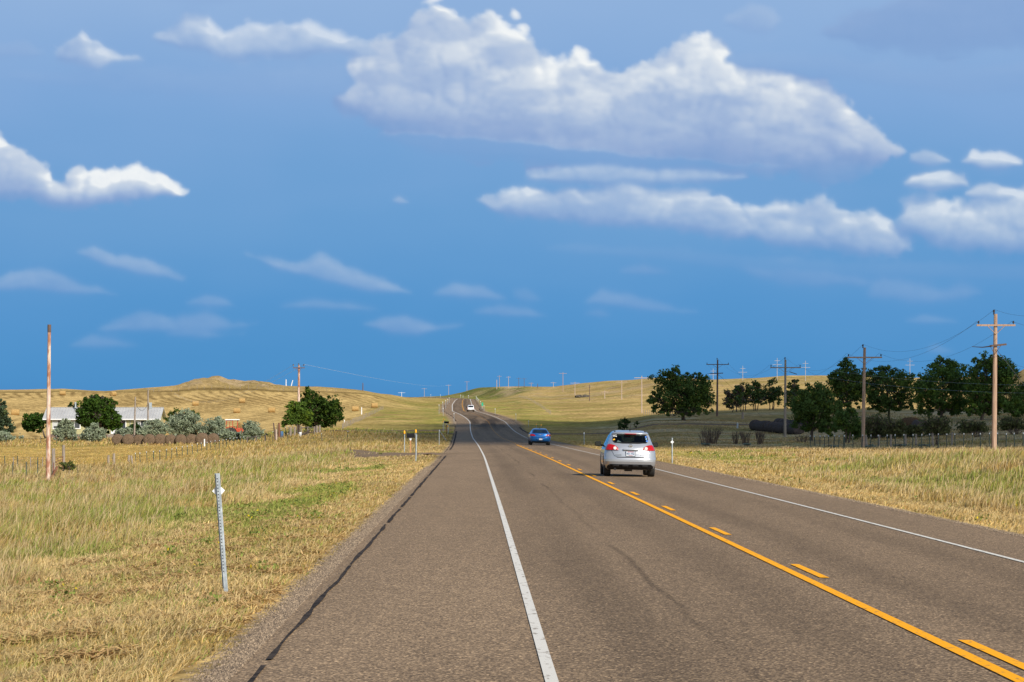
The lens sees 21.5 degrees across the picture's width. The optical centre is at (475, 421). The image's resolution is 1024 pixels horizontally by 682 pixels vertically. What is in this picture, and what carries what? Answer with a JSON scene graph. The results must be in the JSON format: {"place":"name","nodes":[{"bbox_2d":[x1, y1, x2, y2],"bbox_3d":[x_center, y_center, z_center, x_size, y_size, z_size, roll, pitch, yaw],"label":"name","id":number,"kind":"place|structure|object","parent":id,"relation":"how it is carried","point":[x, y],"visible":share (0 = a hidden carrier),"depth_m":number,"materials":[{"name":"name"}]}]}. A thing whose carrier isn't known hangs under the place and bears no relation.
{"place":"outdoors","nodes":[
{"label":"outdoors","id":0,"kind":"place"},
{"bbox_2d":[324,429,452,430],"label":"farm driveway","id":1,"kind":"structure","parent":0,"point":[403,430],"depth_m":428.85,"materials":[{"name":"gravel"}]},
{"bbox_2d":[311,430,467,433],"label":"farm driveway","id":2,"kind":"structure","parent":0,"point":[416,433],"depth_m":393.38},
{"bbox_2d":[346,450,463,457],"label":"farm driveway","id":3,"kind":"structure","parent":0,"point":[366,454],"depth_m":171.61,"materials":[{"name":"gravel"}]},
{"bbox_2d":[0,0,1023,396],"bbox_3d":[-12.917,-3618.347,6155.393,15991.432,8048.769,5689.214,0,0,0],"label":"sky","id":4,"kind":"structure","parent":0,"point":[420,198],"depth_m":8913.25,"materials":[{"name":"blue"}]},
{"bbox_2d":[0,369,1023,681],"bbox_3d":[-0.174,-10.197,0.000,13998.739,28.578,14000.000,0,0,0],"label":"ground","id":5,"kind":"structure","parent":0,"point":[594,411],"depth_m":710.18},
{"bbox_2d":[0,398,15,432],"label":"pine tree","id":6,"kind":"object","parent":5,"relation":"on","point":[5,420],"visible":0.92,"depth_m":424.38,"materials":[{"name":"green plant"}]},
{"bbox_2d":[0,430,15,441],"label":"silver bush","id":7,"kind":"object","parent":5,"relation":"on","point":[6,436],"visible":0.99,"depth_m":401.44,"materials":[{"name":"green plant"}]},
{"bbox_2d":[11,409,19,414],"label":"hay bale","id":8,"kind":"object","parent":5,"relation":"on","point":[15,411],"visible":1,"depth_m":631.33},
{"bbox_2d":[12,462,37,475],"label":"wire fence","id":9,"kind":"object","parent":5,"relation":"on","point":[26,463],"visible":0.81,"depth_m":177.97,"materials":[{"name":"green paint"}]},
{"bbox_2d":[13,457,42,466],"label":"wire pen","id":10,"kind":"object","parent":5,"relation":"on","point":[30,462],"visible":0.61,"depth_m":221.97,"materials":[{"name":"grey wood"}]},
{"bbox_2d":[21,412,45,437],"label":"ash tree","id":11,"kind":"object","parent":5,"relation":"on","point":[31,422],"visible":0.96,"depth_m":441.19,"materials":[{"name":"green plant"}]},
{"bbox_2d":[46,325,50,480],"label":"bare pole","id":12,"kind":"object","parent":5,"relation":"on","point":[48,421],"visible":0.87,"depth_m":165.91,"materials":[{"name":"wood"}]},
{"bbox_2d":[51,449,54,474],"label":"wood post","id":13,"kind":"object","parent":5,"relation":"on","point":[53,456],"visible":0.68,"depth_m":172.92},
{"bbox_2d":[62,445,64,470],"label":"wood post","id":14,"kind":"object","parent":5,"relation":"on","point":[63,450],"visible":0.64,"depth_m":204.92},
{"bbox_2d":[51,418,77,441],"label":"silver bush","id":15,"kind":"object","parent":5,"relation":"on","point":[64,428],"visible":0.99,"depth_m":397.72,"materials":[{"name":"green plant"}]},
{"bbox_2d":[58,460,77,477],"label":"weed clump","id":16,"kind":"object","parent":5,"relation":"on","point":[67,466],"visible":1,"depth_m":171.85,"materials":[{"name":"green plant"}]},
{"bbox_2d":[79,422,106,441],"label":"silver bush","id":17,"kind":"object","parent":5,"relation":"on","point":[96,433],"visible":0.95,"depth_m":395.44,"materials":[{"name":"green plant"}]},
{"bbox_2d":[74,394,124,433],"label":"ash tree","id":18,"kind":"object","parent":5,"relation":"on","point":[91,409],"visible":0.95,"depth_m":410.93,"materials":[{"name":"green plant"}]},
{"bbox_2d":[42,402,166,438],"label":"farmhouse","id":19,"kind":"object","parent":5,"relation":"on","point":[58,414],"visible":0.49,"depth_m":430.73,"materials":[{"name":"beige"}]},
{"bbox_2d":[53,420,60,428],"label":"window","id":20,"kind":"structure","parent":19,"relation":"in","point":[55,422],"depth_m":429.95,"materials":[{"name":"white paint"}]},
{"bbox_2d":[71,421,80,428],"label":"window","id":21,"kind":"structure","parent":19,"relation":"in","point":[77,425],"depth_m":429.95,"materials":[{"name":"white paint"}]},
{"bbox_2d":[136,420,146,426],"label":"window","id":22,"kind":"structure","parent":19,"relation":"in","point":[138,421],"depth_m":429.95,"materials":[{"name":"white paint"}]},
{"bbox_2d":[14,434,208,443],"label":"wire fence","id":23,"kind":"object","parent":5,"relation":"on","point":[53,438],"visible":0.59,"depth_m":382.00,"materials":[{"name":"green paint"}]},
{"bbox_2d":[112,434,122,444],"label":"hay bale","id":24,"kind":"object","parent":5,"relation":"on","point":[116,438],"visible":0.94,"depth_m":369.47},
{"bbox_2d":[114,426,132,435],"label":"silver bush","id":25,"kind":"object","parent":5,"relation":"on","point":[125,431],"visible":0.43,"depth_m":397.28,"materials":[{"name":"green plant"}]},
{"bbox_2d":[122,434,133,444],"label":"hay bale","id":26,"kind":"object","parent":5,"relation":"on","point":[127,439],"visible":0.95,"depth_m":368.87},
{"bbox_2d":[133,397,135,436],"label":"utility pole","id":27,"kind":"object","parent":5,"relation":"on","point":[134,417],"visible":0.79,"depth_m":391.91,"materials":[{"name":"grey wood"}]},
{"bbox_2d":[128,422,142,434],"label":"lilac bush","id":28,"kind":"object","parent":5,"relation":"on","point":[136,426],"visible":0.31,"depth_m":423.58,"materials":[{"name":"green plant"}]},
{"bbox_2d":[134,434,143,444],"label":"hay bale","id":29,"kind":"object","parent":5,"relation":"on","point":[138,439],"visible":0.88,"depth_m":369.60},
{"bbox_2d":[143,434,154,443],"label":"hay bale","id":30,"kind":"object","parent":5,"relation":"on","point":[148,438],"visible":0.85,"depth_m":368.92},
{"bbox_2d":[147,389,153,420],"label":"utility pole","id":31,"kind":"object","parent":5,"relation":"on","point":[149,405],"visible":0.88,"depth_m":403.92,"materials":[{"name":"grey wood"}]},
{"bbox_2d":[135,418,169,435],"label":"silver bush","id":32,"kind":"object","parent":5,"relation":"on","point":[159,426],"visible":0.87,"depth_m":391.54,"materials":[{"name":"green plant"}]},
{"bbox_2d":[155,434,165,443],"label":"hay bale","id":33,"kind":"object","parent":5,"relation":"on","point":[160,438],"visible":0.87,"depth_m":369.47},
{"bbox_2d":[165,434,175,443],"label":"hay bale","id":34,"kind":"object","parent":5,"relation":"on","point":[170,438],"visible":0.84,"depth_m":369.36},
{"bbox_2d":[175,434,185,444],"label":"hay bale","id":35,"kind":"object","parent":5,"relation":"on","point":[179,438],"visible":0.78,"depth_m":368.93},
{"bbox_2d":[163,407,199,429],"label":"ash tree","id":36,"kind":"object","parent":5,"relation":"on","point":[171,412],"visible":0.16,"depth_m":417.75,"materials":[{"name":"green plant"}]},
{"bbox_2d":[163,408,202,435],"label":"silver bush","id":37,"kind":"object","parent":5,"relation":"on","point":[191,427],"visible":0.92,"depth_m":393.60,"materials":[{"name":"green plant"}]},
{"bbox_2d":[135,436,243,460],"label":"wire fence","id":38,"kind":"object","parent":5,"relation":"on","point":[187,449],"visible":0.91,"depth_m":292.30,"materials":[{"name":"green paint"}]},
{"bbox_2d":[186,434,195,443],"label":"hay bale","id":39,"kind":"object","parent":5,"relation":"on","point":[190,438],"visible":0.91,"depth_m":369.12},
{"bbox_2d":[0,496,389,681],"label":"cut straw","id":40,"kind":"object","parent":5,"relation":"on","point":[108,652],"visible":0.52,"depth_m":33.14,"materials":[{"name":"yellow plant"}]},
{"bbox_2d":[192,401,198,405],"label":"hay bale","id":41,"kind":"object","parent":5,"relation":"on","point":[195,403],"visible":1,"depth_m":811.34},
{"bbox_2d":[195,433,207,443],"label":"hay bale","id":42,"kind":"object","parent":5,"relation":"on","point":[200,437],"visible":0.78,"depth_m":368.96},
{"bbox_2d":[198,416,226,439],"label":"silver bush","id":43,"kind":"object","parent":5,"relation":"on","point":[216,425],"visible":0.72,"depth_m":391.39,"materials":[{"name":"green plant"}]},
{"bbox_2d":[208,433,219,443],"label":"hay bale","id":44,"kind":"object","parent":5,"relation":"on","point":[213,438],"visible":0.85,"depth_m":369.11},
{"bbox_2d":[212,473,227,592],"bbox_3d":[-2.883,1.412,30.727,0.148,1.660,0.058,-4,0,0],"label":"delineator","id":45,"kind":"object","parent":5,"relation":"on","point":[218,490],"visible":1,"depth_m":30.73,"materials":[{"name":"metal"}]},
{"bbox_2d":[218,428,239,441],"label":"silver bush","id":46,"kind":"object","parent":5,"relation":"on","point":[226,433],"visible":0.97,"depth_m":387.46,"materials":[{"name":"green plant"}]},
{"bbox_2d":[225,419,242,431],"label":"tractor","id":47,"kind":"object","parent":5,"relation":"on","point":[234,429],"visible":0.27,"depth_m":397.19,"materials":[{"name":"metal"}]},
{"bbox_2d":[233,408,239,412],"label":"hay bale","id":48,"kind":"object","parent":5,"relation":"on","point":[236,410],"visible":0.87,"depth_m":747.28},
{"bbox_2d":[239,420,267,439],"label":"silver bush","id":49,"kind":"object","parent":5,"relation":"on","point":[250,428],"visible":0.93,"depth_m":385.41,"materials":[{"name":"green plant"}]},
{"bbox_2d":[247,434,265,442],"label":"rail fence","id":50,"kind":"object","parent":5,"relation":"on","point":[264,435],"visible":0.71,"depth_m":357.92,"materials":[{"name":"grey wood"}]},
{"bbox_2d":[268,407,274,412],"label":"hay bale","id":51,"kind":"object","parent":5,"relation":"on","point":[271,409],"visible":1,"depth_m":749.34},
{"bbox_2d":[281,401,313,433],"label":"elm tree","id":52,"kind":"object","parent":5,"relation":"on","point":[298,414],"visible":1,"depth_m":380.55,"materials":[{"name":"green plant"}]},
{"bbox_2d":[293,363,304,431],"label":"utility pole","id":53,"kind":"object","parent":5,"relation":"on","point":[299,367],"visible":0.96,"depth_m":383.86,"materials":[{"name":"brown"}]},
{"bbox_2d":[297,385,344,431],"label":"elm tree","id":54,"kind":"object","parent":5,"relation":"on","point":[326,412],"visible":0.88,"depth_m":388.04,"materials":[{"name":"green plant"}]},
{"bbox_2d":[352,406,358,410],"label":"hay bale","id":55,"kind":"object","parent":5,"relation":"on","point":[355,408],"visible":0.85,"depth_m":754.31},
{"bbox_2d":[342,407,381,428],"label":"wood fence","id":56,"kind":"object","parent":5,"relation":"on","point":[353,420],"visible":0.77,"depth_m":559.96,"materials":[{"name":"grey wood"}]},
{"bbox_2d":[371,403,377,407],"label":"hay bale","id":57,"kind":"object","parent":5,"relation":"on","point":[374,405],"visible":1,"depth_m":799.32},
{"bbox_2d":[407,433,414,452],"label":"mailbox","id":58,"kind":"object","parent":5,"relation":"on","point":[410,436],"visible":0.95,"depth_m":177.89,"materials":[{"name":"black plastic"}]},
{"bbox_2d":[0,412,1023,681],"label":"grass","id":59,"kind":"structure","parent":5,"relation":"on","point":[364,480],"depth_m":66.12,"materials":[{"name":"plant"}]},
{"bbox_2d":[0,413,1023,582],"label":"seed grass","id":60,"kind":"structure","parent":5,"relation":"on","point":[311,470],"depth_m":103.22,"materials":[{"name":"plant"}]},
{"bbox_2d":[17,448,1016,620],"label":"weeds","id":61,"kind":"object","parent":5,"relation":"on","point":[317,513],"visible":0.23,"depth_m":55.30,"materials":[{"name":"green plant"}]},
{"bbox_2d":[575,395,588,397],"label":"rock pile","id":62,"kind":"object","parent":5,"relation":"on","point":[578,396],"visible":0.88,"depth_m":1079.15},
{"bbox_2d":[617,417,630,429],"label":"juniper","id":63,"kind":"object","parent":5,"relation":"on","point":[621,425],"visible":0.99,"depth_m":335.75,"materials":[{"name":"green plant"}]},
{"bbox_2d":[641,376,641,412],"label":"utility pole","id":64,"kind":"object","parent":5,"relation":"on","point":[641,394],"visible":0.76,"depth_m":689.90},
{"bbox_2d":[646,364,716,420],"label":"elm tree","id":65,"kind":"object","parent":5,"relation":"on","point":[691,394],"visible":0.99,"depth_m":424.19,"materials":[{"name":"green plant"}]},
{"bbox_2d":[698,428,707,442],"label":"bare shrub","id":66,"kind":"object","parent":5,"relation":"on","point":[703,437],"visible":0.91,"depth_m":262.12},
{"bbox_2d":[701,426,722,443],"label":"bare shrub","id":67,"kind":"object","parent":5,"relation":"on","point":[715,437],"visible":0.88,"depth_m":267.70,"materials":[{"name":"plant"}]},
{"bbox_2d":[706,358,728,415],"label":"utility pole","id":68,"kind":"object","parent":5,"relation":"on","point":[717,364],"visible":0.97,"depth_m":454.85,"materials":[{"name":"grey"}]},
{"bbox_2d":[721,385,746,411],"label":"shelter tree","id":69,"kind":"object","parent":5,"relation":"on","point":[729,398],"visible":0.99,"depth_m":504.93,"materials":[{"name":"green plant"}]},
{"bbox_2d":[732,430,738,443],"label":"bare shrub","id":70,"kind":"object","parent":5,"relation":"on","point":[733,438],"visible":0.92,"depth_m":267.94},
{"bbox_2d":[734,382,753,410],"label":"shelter tree","id":71,"kind":"object","parent":5,"relation":"on","point":[748,392],"visible":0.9,"depth_m":508.78,"materials":[{"name":"green plant"}]},
{"bbox_2d":[739,429,750,443],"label":"bare shrub","id":72,"kind":"object","parent":5,"relation":"on","point":[743,437],"visible":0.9,"depth_m":265.99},
{"bbox_2d":[748,379,765,410],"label":"shelter tree","id":73,"kind":"object","parent":5,"relation":"on","point":[757,392],"visible":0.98,"depth_m":512.52,"materials":[{"name":"green plant"}]},
{"bbox_2d":[755,430,766,444],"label":"bare shrub","id":74,"kind":"object","parent":5,"relation":"on","point":[760,436],"visible":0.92,"depth_m":265.91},
{"bbox_2d":[761,420,769,430],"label":"hay bale","id":75,"kind":"object","parent":5,"relation":"on","point":[763,424],"visible":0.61,"depth_m":362.12},
{"bbox_2d":[761,377,783,409],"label":"shelter tree","id":76,"kind":"object","parent":5,"relation":"on","point":[774,395],"visible":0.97,"depth_m":516.67,"materials":[{"name":"green plant"}]},
{"bbox_2d":[770,357,800,436],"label":"utility pole","id":77,"kind":"object","parent":5,"relation":"on","point":[784,367],"visible":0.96,"depth_m":324.86,"materials":[{"name":"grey wood"}]},
{"bbox_2d":[781,379,804,405],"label":"shelter tree","id":78,"kind":"object","parent":5,"relation":"on","point":[794,387],"visible":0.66,"depth_m":520.54,"materials":[{"name":"green plant"}]},
{"bbox_2d":[791,424,803,434],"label":"hay bale","id":79,"kind":"object","parent":5,"relation":"on","point":[797,431],"visible":0.68,"depth_m":340.80},
{"bbox_2d":[795,435,809,441],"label":"bare shrub","id":80,"kind":"object","parent":5,"relation":"on","point":[805,439],"visible":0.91,"depth_m":275.93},
{"bbox_2d":[783,380,844,440],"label":"elm tree","id":81,"kind":"object","parent":5,"relation":"on","point":[809,404],"visible":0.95,"depth_m":282.34,"materials":[{"name":"green plant"}]},
{"bbox_2d":[810,435,843,447],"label":"wire fence","id":82,"kind":"object","parent":5,"relation":"on","point":[824,440],"visible":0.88,"depth_m":231.12,"materials":[{"name":"green paint"}]},
{"bbox_2d":[825,356,869,408],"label":"elm tree","id":83,"kind":"object","parent":5,"relation":"on","point":[840,387],"visible":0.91,"depth_m":371.07,"materials":[{"name":"green plant"}]},
{"bbox_2d":[830,407,866,442],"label":"elm tree","id":84,"kind":"object","parent":5,"relation":"on","point":[842,422],"visible":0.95,"depth_m":275.65,"materials":[{"name":"green plant"}]},
{"bbox_2d":[847,344,881,447],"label":"utility pole","id":85,"kind":"object","parent":5,"relation":"on","point":[864,357],"visible":0.96,"depth_m":249.86,"materials":[{"name":"grey"}]},
{"bbox_2d":[859,411,890,438],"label":"thicket","id":86,"kind":"object","parent":5,"relation":"on","point":[873,427],"visible":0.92,"depth_m":299.59,"materials":[{"name":"green plant"}]},
{"bbox_2d":[865,364,915,419],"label":"elm tree","id":87,"kind":"object","parent":5,"relation":"on","point":[884,402],"visible":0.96,"depth_m":377.05,"materials":[{"name":"green plant"}]},
{"bbox_2d":[881,415,907,438],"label":"thicket","id":88,"kind":"object","parent":5,"relation":"on","point":[894,428],"visible":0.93,"depth_m":297.54,"materials":[{"name":"green plant"}]},
{"bbox_2d":[865,432,952,447],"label":"wire fence","id":89,"kind":"object","parent":5,"relation":"on","point":[905,438],"visible":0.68,"depth_m":241.93,"materials":[{"name":"wood"}]},
{"bbox_2d":[904,417,917,424],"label":"hay bale","id":90,"kind":"object","parent":5,"relation":"on","point":[906,420],"visible":0.27,"depth_m":340.62},
{"bbox_2d":[904,423,922,437],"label":"thicket","id":91,"kind":"object","parent":5,"relation":"on","point":[914,429],"visible":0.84,"depth_m":299.62,"materials":[{"name":"green plant"}]},
{"bbox_2d":[911,420,924,430],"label":"hay bale","id":92,"kind":"object","parent":5,"relation":"on","point":[917,423],"visible":0.32,"depth_m":333.37},
{"bbox_2d":[844,433,1023,448],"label":"wire fence","id":93,"kind":"object","parent":5,"relation":"on","point":[946,439],"visible":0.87,"depth_m":205.14,"materials":[{"name":"green paint"}]},
{"bbox_2d":[916,414,953,436],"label":"thicket","id":94,"kind":"object","parent":5,"relation":"on","point":[934,426],"visible":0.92,"depth_m":301.47,"materials":[{"name":"green plant"}]},
{"bbox_2d":[909,355,970,421],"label":"elm tree","id":95,"kind":"object","parent":5,"relation":"on","point":[946,374],"visible":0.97,"depth_m":365.27,"materials":[{"name":"green plant"}]},
{"bbox_2d":[953,418,991,433],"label":"thicket","id":96,"kind":"object","parent":5,"relation":"on","point":[964,427],"visible":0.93,"depth_m":303.41,"materials":[{"name":"green plant"}]},
{"bbox_2d":[971,431,984,436],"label":"bare shrub","id":97,"kind":"object","parent":5,"relation":"on","point":[976,435],"visible":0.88,"depth_m":285.90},
{"bbox_2d":[963,350,1023,419],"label":"elm tree","id":98,"kind":"object","parent":5,"relation":"on","point":[981,397],"visible":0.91,"depth_m":359.11,"materials":[{"name":"green plant"}]},
{"bbox_2d":[972,310,1014,449],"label":"utility pole","id":99,"kind":"object","parent":5,"relation":"on","point":[994,405],"visible":0.99,"depth_m":185.86,"materials":[{"name":"brown"}]},
{"bbox_2d":[997,414,1023,430],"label":"thicket","id":100,"kind":"object","parent":5,"relation":"on","point":[1008,423],"visible":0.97,"depth_m":305.58,"materials":[{"name":"green plant"}]},
{"bbox_2d":[1007,429,1023,434],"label":"bare shrub","id":101,"kind":"object","parent":5,"relation":"on","point":[1016,431],"visible":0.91,"depth_m":287.76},
{"bbox_2d":[1009,381,1023,416],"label":"elm tree","id":102,"kind":"object","parent":5,"relation":"on","point":[1022,399],"visible":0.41,"depth_m":371.21,"materials":[{"name":"green plant"}]},
{"bbox_2d":[168,466,1023,681],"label":"gravel","id":103,"kind":"structure","parent":0,"point":[253,644],"depth_m":31.55,"materials":[{"name":"gravel"}]},
{"bbox_2d":[226,397,1023,681],"bbox_3d":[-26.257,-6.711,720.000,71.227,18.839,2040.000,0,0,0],"label":"road","id":104,"kind":"structure","parent":0,"point":[621,586],"depth_m":31.01,"materials":[{"name":"asphalt"}]},
{"bbox_2d":[247,409,526,681],"bbox_3d":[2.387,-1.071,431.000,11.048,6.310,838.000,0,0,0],"label":"tar seal","id":105,"kind":"object","parent":104,"relation":"on","point":[275,651],"visible":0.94,"depth_m":30.71,"materials":[{"name":"asphalt"}]},
{"bbox_2d":[466,405,474,411],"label":"pickup truck","id":106,"kind":"object","parent":104,"relation":"on","point":[470,407],"visible":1,"depth_m":765.08,"materials":[{"name":"white paint"}]},
{"bbox_2d":[527,428,550,444],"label":"car","id":107,"kind":"object","parent":104,"relation":"on","point":[538,435],"visible":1,"depth_m":236.23,"materials":[{"name":"blue paint"}]},
{"bbox_2d":[595,430,657,476],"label":"car","id":108,"kind":"object","parent":104,"relation":"on","point":[627,450],"visible":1,"depth_m":93.23,"materials":[{"name":"silver metal"}]},
{"bbox_2d":[452,399,1023,681],"bbox_3d":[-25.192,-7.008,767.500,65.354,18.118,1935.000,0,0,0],"label":"white edge line","id":109,"kind":"object","parent":104,"relation":"on","point":[548,669],"visible":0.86,"depth_m":32.28,"materials":[{"name":"paint"}]},
{"bbox_2d":[462,399,1023,681],"bbox_3d":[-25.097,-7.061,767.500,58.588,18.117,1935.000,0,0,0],"label":"yellow centre line","id":110,"kind":"object","parent":104,"relation":"on","point":[977,659],"visible":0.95,"depth_m":26.39,"materials":[{"name":"paint"}]},
{"bbox_2d":[521,423,748,434],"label":"side road","id":111,"kind":"structure","parent":0,"point":[643,426],"depth_m":396.89,"materials":[{"name":"asphalt"}]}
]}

